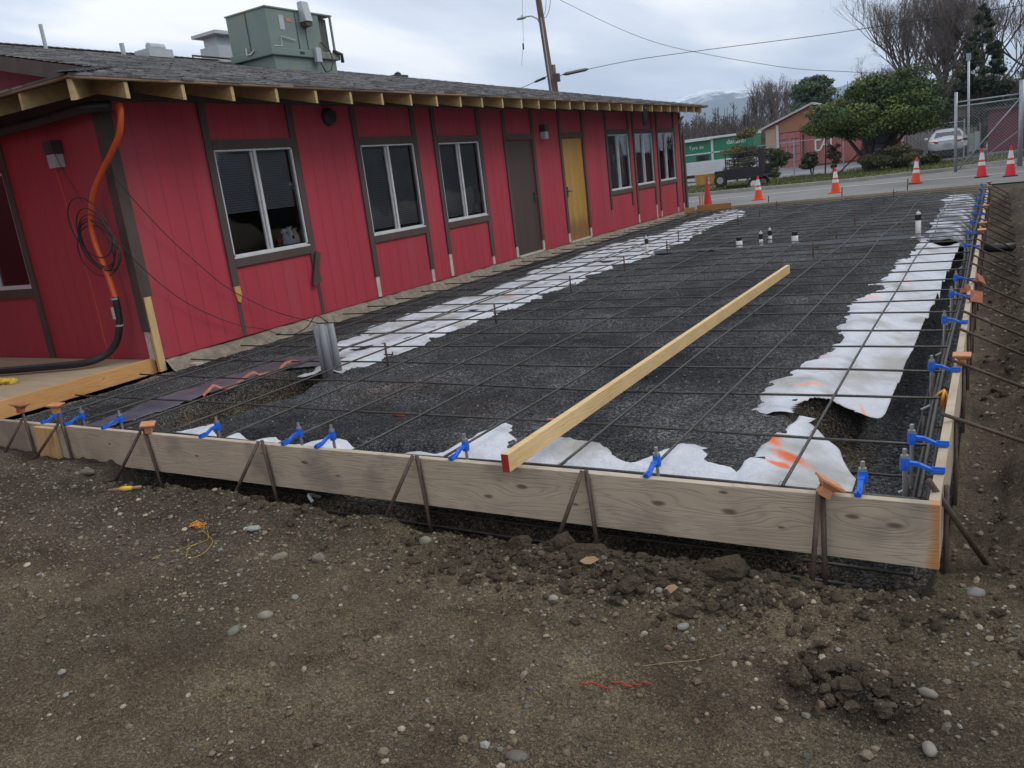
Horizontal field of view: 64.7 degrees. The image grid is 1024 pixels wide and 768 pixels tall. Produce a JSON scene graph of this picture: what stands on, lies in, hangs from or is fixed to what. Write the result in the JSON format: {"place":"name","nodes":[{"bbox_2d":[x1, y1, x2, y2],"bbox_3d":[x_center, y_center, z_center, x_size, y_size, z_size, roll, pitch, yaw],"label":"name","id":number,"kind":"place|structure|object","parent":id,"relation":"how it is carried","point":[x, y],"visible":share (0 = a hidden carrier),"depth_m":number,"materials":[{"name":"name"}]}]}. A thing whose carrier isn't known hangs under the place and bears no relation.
{"place":"outdoors","nodes":[
{"label":"outdoors","id":0,"kind":"place"},
{"bbox_2d":[0,142,1023,767],"bbox_3d":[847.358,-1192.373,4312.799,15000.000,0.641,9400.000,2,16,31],"label":"ground","id":1,"kind":"structure","parent":0,"point":[648,744],"depth_m":2.95,"materials":[{"name":"soil"}]},
{"bbox_2d":[3,413,35,454],"bbox_3d":[-3.715,0.546,6.072,0.352,0.751,0.051,-5,14,5],"label":"form stake","id":2,"kind":"object","parent":1,"relation":"on","point":[16,431],"visible":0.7,"depth_m":6.02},
{"bbox_2d":[32,413,73,460],"bbox_3d":[-3.336,0.547,5.845,0.424,0.772,0.050,-4,14,10],"label":"form stake","id":3,"kind":"object","parent":1,"relation":"on","point":[52,433],"visible":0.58,"depth_m":5.78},
{"bbox_2d":[0,357,142,399],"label":"plywood pad","id":4,"kind":"object","parent":1,"relation":"on","point":[27,382],"visible":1,"depth_m":8.12,"materials":[{"name":"wood"}]},
{"bbox_2d":[0,358,157,418],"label":"form board","id":5,"kind":"object","parent":4,"relation":"attached to","point":[44,397],"visible":1,"depth_m":7.60,"materials":[{"name":"beige wood"}]},
{"bbox_2d":[113,428,163,487],"bbox_3d":[-2.462,0.619,5.352,0.370,0.673,0.070,-5,14,7],"label":"form stake","id":6,"kind":"object","parent":1,"relation":"on","point":[151,455],"visible":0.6,"depth_m":5.31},
{"bbox_2d":[234,440,278,501],"bbox_3d":[-1.518,0.658,4.789,0.300,0.652,0.060,-7,14,0],"label":"form stake","id":7,"kind":"object","parent":1,"relation":"on","point":[250,459],"visible":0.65,"depth_m":4.74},
{"bbox_2d":[0,24,707,371],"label":"building","id":8,"kind":"structure","parent":1,"relation":"on","point":[376,190],"depth_m":9.93,"materials":[{"name":"red"}]},
{"bbox_2d":[0,173,31,290],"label":"window","id":9,"kind":"structure","parent":8,"relation":"in","point":[2,285],"depth_m":9.18,"materials":[{"name":"glass"}]},
{"bbox_2d":[0,100,112,135],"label":"black pipe","id":10,"kind":"object","parent":8,"relation":"attached to","point":[73,110],"visible":1,"depth_m":7.59,"materials":[{"name":"rubber"}]},
{"bbox_2d":[0,101,123,373],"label":"orange conduit","id":11,"kind":"object","parent":8,"relation":"attached to","point":[117,316],"visible":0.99,"depth_m":8.06,"materials":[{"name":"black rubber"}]},
{"bbox_2d":[45,133,121,276],"bbox_3d":[-4.196,-1.760,7.918,0.827,1.440,0.103,2,16,31],"label":"cable coil","id":12,"kind":"object","parent":8,"relation":"hanging from","point":[79,239],"visible":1,"depth_m":7.93,"materials":[{"name":"rubber"}]},
{"bbox_2d":[191,29,232,61],"bbox_3d":[-6.045,-6.893,16.727,0.720,0.780,0.720,2,16,31],"label":"chimney flue","id":13,"kind":"object","parent":8,"relation":"on","point":[216,42],"visible":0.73,"depth_m":16.50,"materials":[{"name":"grey metal"}]},
{"bbox_2d":[111,173,328,324],"bbox_3d":[-2.375,-1.373,8.021,2.240,1.721,1.600,2,16,31],"label":"drooping cable","id":14,"kind":"object","parent":8,"relation":"hanging from","point":[199,264],"visible":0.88,"depth_m":8.46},
{"bbox_2d":[122,245,327,335],"bbox_3d":[-2.407,-0.947,7.968,2.276,1.148,1.352,2,16,31],"label":"drooping cable","id":15,"kind":"object","parent":8,"relation":"attached to","point":[220,318],"visible":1,"depth_m":8.30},
{"bbox_2d":[213,147,309,258],"bbox_3d":[-2.918,-2.128,9.427,0.113,1.182,1.200,2,16,31],"label":"window","id":16,"kind":"structure","parent":8,"relation":"in","point":[255,167],"depth_m":9.41,"materials":[{"name":"white metal"}]},
{"bbox_2d":[224,1,343,72],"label":"rooftop air unit","id":17,"kind":"object","parent":8,"relation":"on","point":[267,36],"visible":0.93,"depth_m":14.93,"materials":[{"name":"green metal"}]},
{"bbox_2d":[360,143,425,235],"bbox_3d":[-1.700,-2.766,11.449,0.113,1.202,1.210,2,16,31],"label":"window","id":18,"kind":"structure","parent":8,"relation":"in","point":[390,180],"depth_m":11.47,"materials":[{"name":"glass"}]},
{"bbox_2d":[438,141,487,221],"bbox_3d":[-0.807,-3.244,12.932,0.113,1.192,1.180,2,16,31],"label":"window","id":19,"kind":"structure","parent":8,"relation":"in","point":[457,151],"depth_m":12.97,"materials":[{"name":"glass"}]},
{"bbox_2d":[507,140,541,255],"bbox_3d":[0.239,-3.369,14.630,0.116,1.994,0.902,2,16,31],"label":"door","id":20,"kind":"structure","parent":8,"relation":"in","point":[519,152],"depth_m":14.64,"materials":[{"name":"brown paint"}]},
{"bbox_2d":[562,138,589,240],"bbox_3d":[1.303,-3.944,16.395,0.116,1.994,0.922,2,16,31],"label":"door","id":21,"kind":"structure","parent":8,"relation":"in","point":[572,149],"depth_m":16.41,"materials":[{"name":"yellow wood"}]},
{"bbox_2d":[607,134,631,190],"bbox_3d":[2.393,-5.000,18.243,0.113,1.202,1.190,2,16,31],"label":"window","id":22,"kind":"structure","parent":8,"relation":"in","point":[616,138],"depth_m":18.31,"materials":[{"name":"white metal"}]},
{"bbox_2d":[634,133,654,184],"bbox_3d":[3.167,-5.429,19.528,0.113,1.182,1.150,2,16,31],"label":"window","id":23,"kind":"structure","parent":8,"relation":"in","point":[642,138],"depth_m":19.59,"materials":[{"name":"white metal"}]},
{"bbox_2d":[658,132,676,180],"bbox_3d":[3.957,-5.857,20.840,0.113,1.182,1.190,2,16,31],"label":"window","id":24,"kind":"structure","parent":8,"relation":"in","point":[665,140],"depth_m":20.99,"materials":[{"name":"white metal"}]},
{"bbox_2d":[384,455,432,533],"bbox_3d":[-0.547,0.688,4.209,0.267,0.651,0.052,-8,14,-4],"label":"form stake","id":25,"kind":"object","parent":1,"relation":"on","point":[399,486],"visible":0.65,"depth_m":4.17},
{"bbox_2d":[0,419,940,569],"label":"form board","id":26,"kind":"object","parent":1,"relation":"on","point":[897,531],"visible":1,"depth_m":3.78,"materials":[{"name":"wood"}]},
{"bbox_2d":[33,426,63,458],"bbox_3d":[-3.390,0.438,5.917,0.240,0.258,0.035,2,16,31],"label":"splice cleat","id":27,"kind":"object","parent":26,"relation":"attached to","point":[52,448],"visible":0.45,"depth_m":5.88,"materials":[{"name":"brown wood"}]},
{"bbox_2d":[448,433,469,460],"bbox_3d":[-0.255,0.427,4.171,0.048,0.328,0.200,2,16,31],"label":"anchor bolt holder","id":28,"kind":"object","parent":26,"relation":"attached to","point":[465,447],"visible":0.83,"depth_m":4.16,"materials":[{"name":"blue plastic"}]},
{"bbox_2d":[501,265,789,472],"bbox_3d":[1.483,-0.438,6.295,0.038,0.089,6.043,2,17,31],"label":"lumber","id":29,"kind":"object","parent":26,"relation":"on","point":[525,449],"visible":1,"depth_m":4.89,"materials":[{"name":"brown wood"}]},
{"bbox_2d":[643,447,660,477],"bbox_3d":[0.640,0.454,3.641,0.048,0.328,0.200,2,16,31],"label":"anchor bolt holder","id":30,"kind":"object","parent":26,"relation":"attached to","point":[655,462],"visible":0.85,"depth_m":3.63,"materials":[{"name":"blue plastic"}]},
{"bbox_2d":[854,461,867,496],"bbox_3d":[1.379,0.476,3.202,0.048,0.328,0.200,2,16,31],"label":"anchor bolt holder","id":31,"kind":"object","parent":26,"relation":"attached to","point":[862,476],"visible":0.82,"depth_m":3.19,"materials":[{"name":"blue plastic"}]},
{"bbox_2d":[15,192,983,597],"bbox_3d":[3.212,-1.834,12.630,7.136,0.498,18.700,2,16,31],"label":"gravel bed","id":32,"kind":"object","parent":1,"relation":"on","point":[723,414],"visible":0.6,"depth_m":6.21,"materials":[{"name":"gravel"}]},
{"bbox_2d":[86,356,345,425],"bbox_3d":[-2.454,0.012,6.906,0.840,0.082,2.250,2,16,31],"label":"plastic sheet","id":33,"kind":"object","parent":32,"relation":"on","point":[144,409],"visible":0.74,"depth_m":6.87,"materials":[{"name":"black plastic"}]},
{"bbox_2d":[177,424,353,449],"bbox_3d":[-1.661,0.393,5.352,1.909,0.093,0.631,2,16,31],"label":"geotextile sheet","id":34,"kind":"object","parent":32,"relation":"on","point":[342,444],"visible":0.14,"depth_m":5.36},
{"bbox_2d":[313,323,341,378],"bbox_3d":[-1.612,-0.260,7.125,0.173,0.561,0.145,7,20,44],"label":"conduit cluster","id":35,"kind":"object","parent":32,"relation":"on","point":[327,346],"visible":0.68,"depth_m":7.07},
{"bbox_2d":[39,186,985,588],"bbox_3d":[3.238,-1.922,12.445,6.783,0.415,18.412,2,16,31],"label":"rebar grid","id":36,"kind":"object","parent":32,"relation":"on","point":[921,476],"visible":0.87,"depth_m":6.91,"materials":[{"name":"metal"}]},
{"bbox_2d":[297,210,744,377],"bbox_3d":[1.744,-2.299,14.314,2.091,0.131,16.351,2,16,31],"label":"geotextile sheet","id":37,"kind":"object","parent":32,"relation":"on","point":[388,340],"visible":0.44,"depth_m":9.94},
{"bbox_2d":[404,416,855,491],"bbox_3d":[0.513,0.367,4.438,2.559,0.132,1.298,2,16,31],"label":"geotextile sheet","id":38,"kind":"object","parent":32,"relation":"on","point":[822,457],"visible":0.36,"depth_m":4.07,"materials":[{"name":"fabric"}]},
{"bbox_2d":[697,202,731,212],"bbox_3d":[5.429,-4.686,21.707,0.930,0.280,0.035,2,16,31],"label":"form board","id":39,"kind":"object","parent":32,"relation":"on","point":[704,208],"visible":0.64,"depth_m":21.68,"materials":[{"name":"orange wood"}]},
{"bbox_2d":[640,234,928,253],"bbox_3d":[3.680,-2.186,12.888,5.280,0.080,0.600,2,16,31],"label":"rebar","id":40,"kind":"object","parent":32,"relation":"on","point":[821,242],"visible":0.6,"depth_m":12.31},
{"bbox_2d":[752,239,959,417],"bbox_3d":[3.741,-0.843,7.897,0.933,0.249,8.239,3,17,33],"label":"geotextile sheet","id":41,"kind":"object","parent":32,"relation":"on","point":[854,382],"visible":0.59,"depth_m":5.85,"materials":[{"name":"fabric"}]},
{"bbox_2d":[910,193,976,245],"bbox_3d":[7.846,-3.023,14.469,0.690,0.238,7.900,2,16,31],"label":"plastic sheet","id":42,"kind":"object","parent":32,"relation":"on","point":[956,211],"visible":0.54,"depth_m":13.28,"materials":[{"name":"plastic"}]},
{"bbox_2d":[929,184,988,555],"bbox_3d":[6.245,-1.964,10.774,0.038,0.263,18.758,2,16,31],"label":"form board","id":43,"kind":"object","parent":32,"relation":"on","point":[944,458],"visible":0.41,"depth_m":3.93,"materials":[{"name":"wood"}]},
{"bbox_2d":[899,448,944,496],"bbox_3d":[1.645,0.422,3.286,0.200,0.328,0.047,2,16,31],"label":"anchor bolt holder","id":44,"kind":"object","parent":43,"relation":"attached to","point":[905,463],"visible":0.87,"depth_m":3.27,"materials":[{"name":"blue plastic"}]},
{"bbox_2d":[898,424,948,494],"bbox_3d":[1.804,0.336,3.550,0.200,0.328,0.047,2,16,31],"label":"anchor bolt holder","id":45,"kind":"object","parent":43,"relation":"attached to","point":[912,437],"visible":0.96,"depth_m":3.54,"materials":[{"name":"blue plastic"}]},
{"bbox_2d":[921,355,960,410],"bbox_3d":[2.430,-0.002,4.590,0.200,0.328,0.047,2,16,31],"label":"anchor bolt holder","id":46,"kind":"object","parent":43,"relation":"attached to","point":[932,365],"visible":0.97,"depth_m":4.58,"materials":[{"name":"blue plastic"}]},
{"bbox_2d":[935,310,967,356],"bbox_3d":[3.076,-0.352,5.663,0.200,0.328,0.047,2,16,31],"label":"anchor bolt holder","id":47,"kind":"object","parent":43,"relation":"attached to","point":[944,319],"visible":0.96,"depth_m":5.65,"materials":[{"name":"blue plastic"}]},
{"bbox_2d":[0,187,1023,767],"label":"pebbles","id":48,"kind":"object","parent":1,"relation":"on","point":[780,763],"visible":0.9,"depth_m":3.14,"materials":[{"name":"stone"}]},
{"bbox_2d":[505,750,528,761],"bbox_3d":[0.014,1.092,2.371,0.072,0.028,0.048,2,16,31],"label":"stone","id":49,"kind":"object","parent":1,"relation":"on","point":[514,755],"visible":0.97,"depth_m":2.36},
{"bbox_2d":[507,535,532,549],"bbox_3d":[0.038,0.738,3.712,0.119,0.106,0.092,2,16,31],"label":"soil lump","id":50,"kind":"object","parent":1,"relation":"on","point":[520,542],"visible":0.68,"depth_m":3.68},
{"bbox_2d":[87,242,1023,734],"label":"soil clods","id":51,"kind":"object","parent":1,"relation":"on","point":[845,686],"visible":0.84,"depth_m":3.10,"materials":[{"name":"soil"}]},
{"bbox_2d":[554,531,575,549],"bbox_3d":[0.227,0.704,3.604,0.117,0.095,0.090,-15,16,-30],"label":"soil lump","id":52,"kind":"object","parent":1,"relation":"on","point":[563,539],"visible":0.67,"depth_m":3.57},
{"bbox_2d":[557,470,598,543],"bbox_3d":[0.293,0.713,3.711,0.236,0.651,0.055,-9,14,-10],"label":"form stake","id":53,"kind":"object","parent":1,"relation":"on","point":[572,498],"visible":0.65,"depth_m":3.67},
{"bbox_2d":[558,543,607,555],"bbox_3d":[0.315,0.731,3.539,0.255,0.087,0.127,2,16,31],"label":"soil lump","id":54,"kind":"object","parent":1,"relation":"on","point":[589,548],"visible":0.52,"depth_m":3.50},
{"bbox_2d":[616,575,644,594],"bbox_3d":[0.473,0.799,3.219,0.121,0.060,0.082,-15,16,-30],"label":"soil lump","id":55,"kind":"object","parent":1,"relation":"on","point":[628,584],"visible":0.94,"depth_m":3.19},
{"bbox_2d":[701,554,748,581],"bbox_3d":[0.835,0.729,3.183,0.181,0.111,0.144,2,16,31],"label":"soil lump","id":56,"kind":"object","parent":1,"relation":"on","point":[734,567],"visible":0.88,"depth_m":3.14,"materials":[{"name":"soil"}]},
{"bbox_2d":[739,73,800,144],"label":"bare tree","id":57,"kind":"object","parent":1,"relation":"on","point":[761,101],"visible":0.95,"depth_m":70.51,"materials":[{"name":"brown plant"}]},
{"bbox_2d":[764,147,793,170],"bbox_3d":[13.126,-10.889,39.990,1.537,1.671,1.415,2,16,31],"label":"bush","id":58,"kind":"object","parent":1,"relation":"on","point":[778,157],"visible":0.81,"depth_m":39.64,"materials":[{"name":"green plant"}]},
{"bbox_2d":[758,102,821,167],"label":"orange building","id":59,"kind":"structure","parent":1,"relation":"on","point":[793,121],"depth_m":62.03,"materials":[{"name":"brown"}]},
{"bbox_2d":[780,131,800,167],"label":"door","id":60,"kind":"structure","parent":59,"relation":"in","point":[795,135],"depth_m":57.30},
{"bbox_2d":[783,669,807,686],"bbox_3d":[0.890,0.917,2.530,0.079,0.052,0.065,2,16,31],"label":"soil lump","id":61,"kind":"object","parent":1,"relation":"on","point":[795,678],"visible":0.99,"depth_m":2.51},
{"bbox_2d":[799,151,818,173],"bbox_3d":[14.145,-10.429,38.544,1.016,1.245,1.049,2,16,31],"label":"bush","id":62,"kind":"object","parent":1,"relation":"on","point":[809,160],"visible":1,"depth_m":38.26,"materials":[{"name":"green plant"}]},
{"bbox_2d":[788,74,840,111],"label":"round tree","id":63,"kind":"object","parent":1,"relation":"on","point":[813,88],"visible":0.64,"depth_m":63.19,"materials":[{"name":"green plant"}]},
{"bbox_2d":[809,484,827,585],"bbox_3d":[1.194,0.732,3.166,0.034,0.670,0.177,5,19,40],"label":"form stake","id":64,"kind":"object","parent":1,"relation":"on","point":[820,508],"visible":0.6,"depth_m":3.13,"materials":[{"name":"metal"}]},
{"bbox_2d":[815,472,846,499],"bbox_3d":[1.220,0.405,3.136,0.104,0.066,0.104,29,11,1],"label":"stake cap","id":65,"kind":"object","parent":64,"relation":"on","point":[827,488],"visible":1,"depth_m":3.11,"materials":[{"name":"orange plastic"}]},
{"bbox_2d":[825,140,841,171],"bbox_3d":[14.999,-10.539,37.730,0.771,1.650,0.849,2,16,31],"label":"bush","id":66,"kind":"object","parent":1,"relation":"on","point":[834,155],"visible":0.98,"depth_m":37.61,"materials":[{"name":"green plant"}]},
{"bbox_2d":[734,119,964,180],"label":"chain link fence","id":67,"kind":"object","parent":1,"relation":"on","point":[904,137],"visible":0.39,"depth_m":40.76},
{"bbox_2d":[687,143,1014,185],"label":"parking lot","id":68,"kind":"structure","parent":1,"relation":"on","point":[798,170],"depth_m":46.53,"materials":[{"name":"asphalt"}]},
{"bbox_2d":[682,131,761,182],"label":"box truck","id":69,"kind":"object","parent":68,"relation":"on","point":[703,156],"visible":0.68,"depth_m":50.90,"materials":[{"name":"white paint"}]},
{"bbox_2d":[727,127,759,180],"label":"bush","id":70,"kind":"object","parent":68,"relation":"on","point":[744,133],"visible":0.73,"depth_m":41.46,"materials":[{"name":"green plant"}]},
{"bbox_2d":[860,133,906,167],"bbox_3d":[18.934,-12.077,41.343,2.190,1.773,4.838,0,16,27],"label":"parked car","id":71,"kind":"object","parent":68,"relation":"on","point":[880,142],"visible":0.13,"depth_m":39.39,"materials":[{"name":"grey paint"}]},
{"bbox_2d":[907,127,976,159],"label":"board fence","id":72,"kind":"object","parent":68,"relation":"on","point":[915,140],"visible":0.16,"depth_m":44.92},
{"bbox_2d":[924,128,966,155],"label":"parked car","id":73,"kind":"object","parent":68,"relation":"on","point":[938,135],"visible":0.61,"depth_m":40.48,"materials":[{"name":"silver metal"}]},
{"bbox_2d":[681,67,1023,147],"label":"distant wood","id":74,"kind":"object","parent":1,"relation":"on","point":[700,130],"visible":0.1,"depth_m":97.88,"materials":[{"name":"brown plant"}]},
{"bbox_2d":[688,150,1023,193],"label":"verge","id":75,"kind":"structure","parent":1,"relation":"on","point":[967,162],"depth_m":32.03,"materials":[{"name":"green plant"}]},
{"bbox_2d":[517,0,560,90],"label":"utility pole","id":76,"kind":"object","parent":75,"relation":"on","point":[552,78],"visible":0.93,"depth_m":41.64,"materials":[{"name":"wood"}]},
{"bbox_2d":[561,0,1000,72],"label":"overhead wire","id":77,"kind":"object","parent":76,"relation":"attached to","point":[766,64],"visible":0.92,"depth_m":41.52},
{"bbox_2d":[560,5,1022,75],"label":"overhead wire","id":78,"kind":"object","parent":76,"relation":"attached to","point":[815,35],"visible":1,"depth_m":39.82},
{"bbox_2d":[714,148,770,188],"bbox_3d":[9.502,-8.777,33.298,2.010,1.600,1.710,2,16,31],"label":"truck","id":79,"kind":"object","parent":75,"relation":"on","point":[761,170],"visible":0.88,"depth_m":32.78,"materials":[{"name":"grey paint"}]},
{"bbox_2d":[798,62,961,169],"bbox_3d":[15.359,-10.958,33.859,6.347,4.277,5.316,2,16,31],"label":"tree","id":80,"kind":"object","parent":75,"relation":"on","point":[869,107],"visible":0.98,"depth_m":32.78,"materials":[{"name":"green plant"}]},
{"bbox_2d":[857,142,924,168],"bbox_3d":[15.181,-9.123,32.515,2.488,1.080,2.055,2,16,31],"label":"bush","id":81,"kind":"object","parent":75,"relation":"on","point":[900,155],"visible":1,"depth_m":32.07,"materials":[{"name":"green plant"}]},
{"bbox_2d":[919,153,944,164],"bbox_3d":[17.144,-9.130,33.036,0.960,0.715,0.888,2,16,31],"label":"bush","id":82,"kind":"object","parent":75,"relation":"on","point":[933,157],"visible":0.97,"depth_m":32.87,"materials":[{"name":"green plant"}]},
{"bbox_2d":[963,53,980,157],"bbox_3d":[19.038,-11.364,33.441,0.675,4.421,0.355,2,16,31],"label":"service mast","id":83,"kind":"object","parent":75,"relation":"on","point":[971,135],"visible":0.88,"depth_m":33.57,"materials":[{"name":"white metal"}]},
{"bbox_2d":[688,157,1023,196],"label":"kerb","id":84,"kind":"structure","parent":1,"relation":"on","point":[840,181],"depth_m":29.20,"materials":[{"name":"concrete"}]},
{"bbox_2d":[732,184,986,209],"bbox_3d":[8.026,-4.575,20.276,6.700,0.220,0.035,2,16,31],"label":"form board","id":85,"kind":"object","parent":1,"relation":"on","point":[872,194],"visible":0.36,"depth_m":19.77,"materials":[{"name":"wood"}]},
{"bbox_2d":[852,50,930,87],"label":"bare tree","id":86,"kind":"object","parent":1,"relation":"on","point":[881,69],"visible":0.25,"depth_m":52.61,"materials":[{"name":"brown plant"}]},
{"bbox_2d":[823,0,975,149],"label":"bare tree","id":87,"kind":"object","parent":1,"relation":"on","point":[886,32],"visible":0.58,"depth_m":49.84,"materials":[{"name":"brown plant"}]},
{"bbox_2d":[894,0,1015,130],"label":"bare tree","id":88,"kind":"object","parent":1,"relation":"on","point":[944,40],"visible":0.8,"depth_m":48.10,"materials":[{"name":"brown plant"}]},
{"bbox_2d":[926,478,988,572],"bbox_3d":[1.743,0.658,3.183,0.291,0.677,0.053,-10,14,-12],"label":"form stake","id":89,"kind":"object","parent":1,"relation":"on","point":[948,511],"visible":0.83,"depth_m":3.15,"materials":[{"name":"metal"}]},
{"bbox_2d":[903,0,1023,147],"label":"bare tree","id":90,"kind":"object","parent":1,"relation":"on","point":[1011,38],"visible":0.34,"depth_m":50.09,"materials":[{"name":"brown plant"}]},
{"bbox_2d":[935,48,1013,150],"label":"bare tree","id":91,"kind":"object","parent":1,"relation":"on","point":[955,79],"visible":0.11,"depth_m":47.30,"materials":[{"name":"brown plant"}]},
{"bbox_2d":[943,3,1016,151],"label":"conifer tree","id":92,"kind":"object","parent":1,"relation":"on","point":[981,83],"visible":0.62,"depth_m":43.73,"materials":[{"name":"green plant"}]},
{"bbox_2d":[940,412,1023,505],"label":"form stake","id":93,"kind":"object","parent":1,"relation":"on","point":[957,420],"visible":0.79,"depth_m":3.86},
{"bbox_2d":[951,359,1023,432],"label":"form stake","id":94,"kind":"object","parent":1,"relation":"on","point":[964,365],"visible":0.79,"depth_m":4.70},
{"bbox_2d":[957,327,1023,389],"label":"form stake","id":95,"kind":"object","parent":1,"relation":"on","point":[969,333],"visible":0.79,"depth_m":5.41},
{"bbox_2d":[961,309,1023,370],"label":"form stake","id":96,"kind":"object","parent":1,"relation":"on","point":[984,320],"visible":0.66,"depth_m":5.89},
{"bbox_2d":[964,296,1023,352],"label":"form stake","id":97,"kind":"object","parent":1,"relation":"on","point":[993,309],"visible":0.53,"depth_m":6.37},
{"bbox_2d":[967,278,1023,330],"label":"form stake","id":98,"kind":"object","parent":1,"relation":"on","point":[991,289],"visible":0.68,"depth_m":7.07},
{"bbox_2d":[969,0,1023,66],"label":"bare tree","id":99,"kind":"object","parent":1,"relation":"on","point":[1008,53],"visible":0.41,"depth_m":48.94,"materials":[{"name":"brown plant"}]},
{"bbox_2d":[972,60,1023,121],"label":"bare tree","id":100,"kind":"object","parent":1,"relation":"on","point":[1016,87],"visible":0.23,"depth_m":45.48,"materials":[{"name":"brown plant"}]},
{"bbox_2d":[983,243,1015,252],"bbox_3d":[6.235,-1.743,10.354,0.361,0.110,0.110,1,16,28],"label":"black drain pipe","id":101,"kind":"object","parent":1,"relation":"on","point":[988,248],"visible":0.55,"depth_m":10.31,"materials":[{"name":"plastic"}]},
{"bbox_2d":[985,104,1023,154],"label":"maroon building","id":102,"kind":"structure","parent":1,"relation":"on","point":[1007,125],"depth_m":37.95,"materials":[{"name":"concrete"}]},
{"bbox_2d":[0,0,1023,101],"label":"sky","id":103,"kind":"structure","parent":0,"point":[465,41],"materials":[{"name":"grey"}]},
{"bbox_2d":[780,130,903,167],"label":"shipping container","id":104,"kind":"object","parent":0,"point":[790,136],"visible":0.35,"depth_m":56.92,"materials":[{"name":"metal"}]},
{"bbox_2d":[673,78,1018,133],"bbox_3d":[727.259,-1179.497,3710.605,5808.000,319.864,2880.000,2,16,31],"label":"mountains","id":105,"kind":"structure","parent":0,"point":[719,99],"depth_m":3377.06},
{"bbox_2d":[738,287,962,588],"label":"trench gravel","id":106,"kind":"structure","parent":0,"point":[870,575],"depth_m":4.83,"materials":[{"name":"gravel"}]},
{"bbox_2d":[685,161,1023,209],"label":"road","id":107,"kind":"structure","parent":0,"point":[900,184],"depth_m":25.31,"materials":[{"name":"asphalt"}]},
{"bbox_2d":[974,148,988,177],"bbox_3d":[13.502,-6.356,23.248,0.360,0.810,0.360,2,16,31],"label":"traffic cone","id":108,"kind":"object","parent":107,"relation":"on","point":[981,171],"visible":1,"depth_m":23.20,"materials":[{"name":"plastic"}]},
{"bbox_2d":[954,80,1023,171],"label":"chain link gate","id":109,"kind":"structure","parent":107,"relation":"on","point":[1020,120],"depth_m":26.62,"materials":[{"name":"metal"}]},
{"bbox_2d":[1003,146,1017,176],"bbox_3d":[13.707,-6.123,22.231,0.360,0.810,0.360,2,16,31],"label":"traffic cone","id":110,"kind":"object","parent":107,"relation":"on","point":[1010,171],"visible":1,"depth_m":22.18,"materials":[{"name":"plastic"}]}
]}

